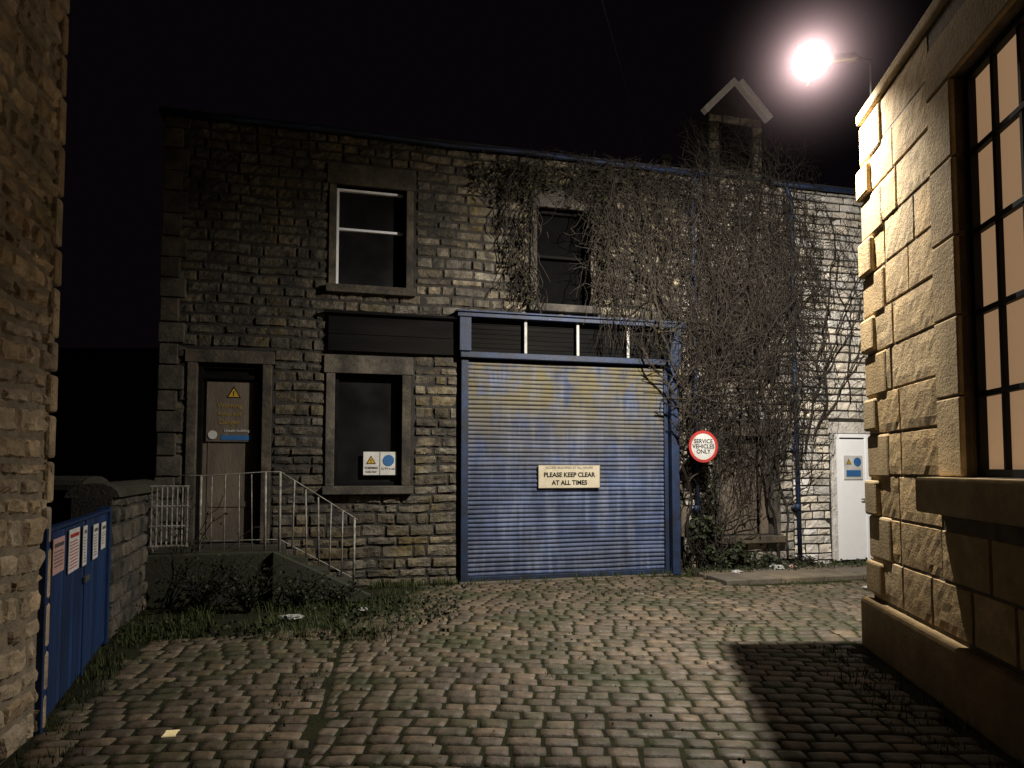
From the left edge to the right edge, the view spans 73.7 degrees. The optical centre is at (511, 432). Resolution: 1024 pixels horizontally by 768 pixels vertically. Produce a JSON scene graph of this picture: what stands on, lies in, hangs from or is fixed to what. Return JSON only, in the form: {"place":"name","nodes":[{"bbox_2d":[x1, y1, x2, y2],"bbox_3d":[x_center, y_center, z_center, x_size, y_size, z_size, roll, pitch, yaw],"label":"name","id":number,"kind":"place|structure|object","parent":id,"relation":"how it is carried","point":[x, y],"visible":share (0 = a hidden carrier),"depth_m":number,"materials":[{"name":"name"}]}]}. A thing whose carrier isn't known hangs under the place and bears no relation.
{"place":"outdoors","nodes":[
{"label":"outdoors","id":0,"kind":"place"},
{"bbox_2d":[51,0,932,347],"label":"sky","id":1,"kind":"structure","parent":0,"point":[546,75],"materials":[{"name":"black"}]},
{"bbox_2d":[0,533,1023,767],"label":"ground","id":2,"kind":"structure","parent":0,"point":[315,723],"depth_m":4.75,"materials":[{"name":"stone"}]},
{"bbox_2d":[0,0,69,764],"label":"stone building","id":3,"kind":"structure","parent":2,"relation":"on","point":[34,34],"depth_m":3.79,"materials":[{"name":"brown stone"}]},
{"bbox_2d":[33,507,111,735],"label":"wooden gate","id":4,"kind":"structure","parent":2,"relation":"on","point":[77,600],"depth_m":4.74,"materials":[{"name":"blue paint"}]},
{"bbox_2d":[51,535,64,575],"bbox_3d":[-2.848,0.768,4.289,0.008,0.220,0.300,1,-3,-22],"label":"paper notice","id":5,"kind":"object","parent":4,"relation":"attached to","point":[58,549],"visible":1,"depth_m":4.27,"materials":[{"name":"paper"}]},
{"bbox_2d":[67,527,79,573],"bbox_3d":[-3.015,0.804,4.700,0.008,0.290,0.330,1,-3,-22],"label":"paper notice","id":6,"kind":"object","parent":4,"relation":"attached to","point":[73,548],"visible":1,"depth_m":4.67,"materials":[{"name":"white paper"}]},
{"bbox_2d":[82,525,87,566],"bbox_3d":[-3.152,0.831,5.037,0.008,0.290,0.140,1,-3,-22],"label":"paper notice","id":7,"kind":"object","parent":4,"relation":"attached to","point":[84,549],"visible":1,"depth_m":5.02,"materials":[{"name":"white paper"}]},
{"bbox_2d":[92,523,98,559],"bbox_3d":[-3.309,0.861,5.426,0.008,0.270,0.200,1,-3,-22],"label":"paper notice","id":8,"kind":"object","parent":4,"relation":"attached to","point":[95,542],"visible":1,"depth_m":5.41,"materials":[{"name":"white paper"}]},
{"bbox_2d":[100,521,105,549],"bbox_3d":[-3.439,0.862,5.746,0.008,0.220,0.190,1,-3,-22],"label":"paper notice","id":9,"kind":"object","parent":4,"relation":"attached to","point":[103,531],"visible":1,"depth_m":5.73,"materials":[{"name":"white paper"}]},
{"bbox_2d":[46,476,108,524],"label":"stone wall","id":10,"kind":"structure","parent":2,"relation":"on","point":[60,505],"depth_m":6.35,"materials":[{"name":"grey stone"}]},
{"bbox_2d":[64,479,164,639],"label":"stone wall","id":11,"kind":"structure","parent":2,"relation":"on","point":[129,502],"depth_m":6.62,"materials":[{"name":"grey stone"}]},
{"bbox_2d":[148,485,189,547],"bbox_3d":[-3.797,0.923,7.561,0.400,0.680,0.022,1,-3,-14],"label":"metal rack","id":12,"kind":"object","parent":11,"relation":"on","point":[171,525],"visible":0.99,"depth_m":7.55,"materials":[{"name":"metal"}]},
{"bbox_2d":[153,551,254,610],"bbox_3d":[-3.286,1.613,7.373,1.047,0.631,0.779,0,-3,0],"label":"wild shrub","id":13,"kind":"object","parent":2,"relation":"on","point":[201,599],"visible":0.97,"depth_m":7.32,"materials":[{"name":"green plant"}]},
{"bbox_2d":[151,497,267,553],"bbox_3d":[-4.004,1.332,7.937,1.992,1.249,1.118,0,-3,0],"label":"wild shrub","id":14,"kind":"object","parent":2,"relation":"on","point":[203,539],"visible":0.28,"depth_m":7.77,"materials":[{"name":"green plant"}]},
{"bbox_2d":[201,562,292,611],"bbox_3d":[-2.854,1.668,7.399,0.922,0.525,0.536,0,-3,0],"label":"wild shrub","id":15,"kind":"object","parent":2,"relation":"on","point":[245,600],"visible":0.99,"depth_m":7.34,"materials":[{"name":"green plant"}]},
{"bbox_2d":[143,544,370,608],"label":"stone steps","id":16,"kind":"structure","parent":2,"relation":"on","point":[159,593],"depth_m":7.73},
{"bbox_2d":[162,471,357,585],"bbox_3d":[-2.872,1.121,7.859,2.143,1.356,0.024,1,-3,-14],"label":"iron railing","id":17,"kind":"object","parent":16,"relation":"on","point":[265,510],"visible":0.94,"depth_m":7.90,"materials":[{"name":"metal"}]},
{"bbox_2d":[264,569,332,607],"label":"wild shrub","id":18,"kind":"object","parent":2,"relation":"on","point":[300,594],"visible":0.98,"depth_m":7.53,"materials":[{"name":"green plant"}]},
{"bbox_2d":[317,579,361,604],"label":"wild shrub","id":19,"kind":"object","parent":2,"relation":"on","point":[345,593],"visible":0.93,"depth_m":7.75,"materials":[{"name":"green plant"}]},
{"bbox_2d":[154,75,872,588],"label":"stone building","id":20,"kind":"structure","parent":2,"relation":"on","point":[342,297],"depth_m":9.33,"materials":[{"name":"stone"}]},
{"bbox_2d":[183,349,274,545],"bbox_3d":[-3.583,0.179,8.669,1.060,2.440,0.213,1,-3,-14],"label":"door","id":21,"kind":"structure","parent":20,"relation":"in","point":[202,457],"depth_m":8.68,"materials":[{"name":"brown wood"}]},
{"bbox_2d":[206,382,252,441],"bbox_3d":[-3.607,-0.269,8.721,0.550,0.760,0.019,1,-3,-14],"label":"warning sign","id":22,"kind":"object","parent":21,"relation":"attached to","point":[229,414],"visible":1,"depth_m":8.72,"materials":[{"name":"white plastic"}]},
{"bbox_2d":[322,354,412,494],"bbox_3d":[-1.905,-0.106,9.067,1.160,1.830,0.260,1,-3,-14],"label":"window","id":23,"kind":"structure","parent":20,"relation":"in","point":[365,413],"depth_m":9.12,"materials":[{"name":"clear glass"}]},
{"bbox_2d":[363,452,396,474],"bbox_3d":[-1.761,0.407,9.118,0.440,0.310,0.015,1,-3,-14],"label":"warning sign","id":24,"kind":"object","parent":23,"relation":"attached to","point":[379,463],"visible":1,"depth_m":9.12,"materials":[{"name":"white plastic"}]},
{"bbox_2d":[326,162,415,297],"bbox_3d":[-1.893,-2.712,9.213,1.170,1.750,0.282,1,-3,-14],"label":"window","id":25,"kind":"structure","parent":20,"relation":"in","point":[371,233],"depth_m":9.28,"materials":[{"name":"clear glass"}]},
{"bbox_2d":[528,188,600,315],"bbox_3d":[0.731,-2.603,9.898,1.060,1.780,0.322,1,-3,-14],"label":"window","id":26,"kind":"structure","parent":20,"relation":"in","point":[557,253],"depth_m":10.00,"materials":[{"name":"glass"}]},
{"bbox_2d":[453,309,687,581],"bbox_3d":[0.884,0.198,9.685,3.460,3.685,0.330,1,-3,-14],"label":"roller shutter door","id":27,"kind":"structure","parent":20,"relation":"in","point":[516,418],"depth_m":9.67,"materials":[{"name":"blue paint"}]},
{"bbox_2d":[538,465,599,487],"bbox_3d":[0.811,0.613,9.626,0.920,0.330,0.009,1,-3,-14],"label":"notice sign","id":28,"kind":"object","parent":27,"relation":"attached to","point":[568,476],"visible":1,"depth_m":9.62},
{"bbox_2d":[471,149,701,316],"bbox_3d":[1.158,-2.733,9.768,3.531,2.386,0.312,1,-3,-14],"label":"ivy","id":29,"kind":"object","parent":20,"relation":"attached to","point":[524,173],"visible":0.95,"depth_m":9.60,"materials":[{"name":"brown plant"}]},
{"bbox_2d":[601,0,646,161],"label":"overhead cable","id":30,"kind":"object","parent":20,"relation":"attached to","point":[622,74],"visible":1,"depth_m":7.32,"materials":[{"name":"black rubber"}]},
{"bbox_2d":[520,147,770,569],"bbox_3d":[1.975,-0.996,9.818,3.847,6.086,0.485,1,-3,-14],"label":"climbing vine","id":31,"kind":"object","parent":20,"relation":"attached to","point":[650,290],"visible":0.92,"depth_m":9.97,"materials":[{"name":"brown plant"}]},
{"bbox_2d":[689,431,717,462],"bbox_3d":[2.691,0.202,9.924,0.458,0.458,0.359,1,-3,-14],"label":"round sign","id":32,"kind":"object","parent":20,"relation":"attached to","point":[703,446],"visible":1,"depth_m":9.75,"materials":[{"name":"white metal"}]},
{"bbox_2d":[707,268,769,376],"bbox_3d":[3.451,-1.690,10.526,1.000,1.640,0.282,1,-3,-14],"label":"window","id":33,"kind":"structure","parent":20,"relation":"in","point":[755,351],"depth_m":10.58,"materials":[{"name":"glass"}]},
{"bbox_2d":[713,422,785,544],"bbox_3d":[3.576,0.759,10.439,1.160,1.820,0.292,1,-3,-14],"label":"window","id":34,"kind":"structure","parent":20,"relation":"in","point":[765,521],"depth_m":10.48,"materials":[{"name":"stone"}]},
{"bbox_2d":[680,477,819,572],"bbox_3d":[3.564,1.364,10.171,2.430,1.426,0.336,1,-3,-14],"label":"ivy","id":35,"kind":"object","parent":20,"relation":"attached to","point":[709,553],"visible":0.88,"depth_m":10.03,"materials":[{"name":"green plant"}]},
{"bbox_2d":[677,115,838,561],"bbox_3d":[3.692,-1.379,10.273,2.637,6.701,0.476,1,-3,-14],"label":"climbing vine","id":36,"kind":"object","parent":20,"relation":"attached to","point":[767,313],"visible":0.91,"depth_m":10.36,"materials":[{"name":"brown plant"}]},
{"bbox_2d":[766,206,866,451],"bbox_3d":[5.294,-1.607,10.695,2.903,3.802,0.477,1,-3,-14],"label":"climbing vine","id":37,"kind":"object","parent":20,"relation":"attached to","point":[823,334],"visible":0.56,"depth_m":10.76,"materials":[{"name":"brown plant"}]},
{"bbox_2d":[828,422,872,560],"bbox_3d":[5.401,0.922,10.893,0.830,2.180,0.230,1,-3,-14],"label":"door","id":38,"kind":"structure","parent":20,"relation":"in","point":[850,521],"depth_m":10.81,"materials":[{"name":"white paint"}]},
{"bbox_2d":[843,456,862,479],"bbox_3d":[5.420,0.549,10.839,0.350,0.380,0.014,1,-3,-14],"label":"warning sign","id":39,"kind":"object","parent":38,"relation":"attached to","point":[853,467],"visible":1,"depth_m":10.84,"materials":[{"name":"white plastic"}]},
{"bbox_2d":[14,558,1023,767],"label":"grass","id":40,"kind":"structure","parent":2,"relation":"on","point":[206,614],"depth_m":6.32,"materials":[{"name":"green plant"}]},
{"bbox_2d":[280,614,303,618],"bbox_3d":[-2.234,1.864,6.911,0.247,0.047,0.191,0,-3,4],"label":"crumpled wrapper","id":41,"kind":"object","parent":40,"relation":"on","point":[294,616],"visible":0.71,"depth_m":6.89,"materials":[{"name":"paper"}]},
{"bbox_2d":[112,557,926,762],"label":"ground weeds","id":42,"kind":"object","parent":2,"relation":"on","point":[371,613],"visible":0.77,"depth_m":6.94,"materials":[{"name":"green plant"}]},
{"bbox_2d":[458,573,685,584],"bbox_3d":[0.904,2.053,9.612,3.350,0.052,0.200,1,-3,-14],"label":"threshold","id":43,"kind":"object","parent":2,"relation":"on","point":[518,581],"visible":0.37,"depth_m":9.39,"materials":[{"name":"grey concrete"}]},
{"bbox_2d":[856,0,1023,766],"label":"stone building","id":44,"kind":"structure","parent":2,"relation":"on","point":[940,173],"depth_m":4.43,"materials":[{"name":"stone"}]},
{"bbox_2d":[794,44,872,94],"bbox_3d":[2.974,-3.212,6.271,0.739,0.690,0.290,0,-3,0],"label":"wall lamp","id":45,"kind":"object","parent":44,"relation":"attached to","point":[812,60],"visible":0.95,"depth_m":6.23,"materials":[{"name":"white glass"}]},
{"bbox_2d":[915,0,1023,526],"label":"window","id":46,"kind":"structure","parent":44,"relation":"in","point":[993,90],"depth_m":4.24,"materials":[{"name":"stone"}]},
{"bbox_2d":[20,576,1008,767],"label":"road","id":47,"kind":"structure","parent":0,"point":[525,743],"depth_m":4.73,"materials":[{"name":"stone"}]},
{"bbox_2d":[161,729,179,736],"bbox_3d":[-1.978,1.741,3.957,0.076,0.006,0.092,1,-3,-11],"label":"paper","id":48,"kind":"object","parent":47,"relation":"on","point":[168,732],"visible":1,"depth_m":3.95,"materials":[{"name":"beige paper"}]},
{"bbox_2d":[686,562,866,584],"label":"pavement","id":49,"kind":"structure","parent":0,"point":[815,574],"depth_m":9.50,"materials":[{"name":"grey concrete"}]},
{"bbox_2d":[731,570,742,572],"bbox_3d":[3.181,1.968,9.685,0.188,0.054,0.139,2,-3,-29],"label":"crumpled wrapper","id":50,"kind":"object","parent":49,"relation":"on","point":[735,571],"visible":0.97,"depth_m":9.65,"materials":[{"name":"paper"}]},
{"bbox_2d":[769,564,783,569],"bbox_3d":[3.908,1.987,10.066,0.178,0.091,0.233,1,-3,-24],"label":"crumpled wrapper","id":51,"kind":"object","parent":49,"relation":"on","point":[779,568],"visible":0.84,"depth_m":10.01,"materials":[{"name":"paper"}]}
]}

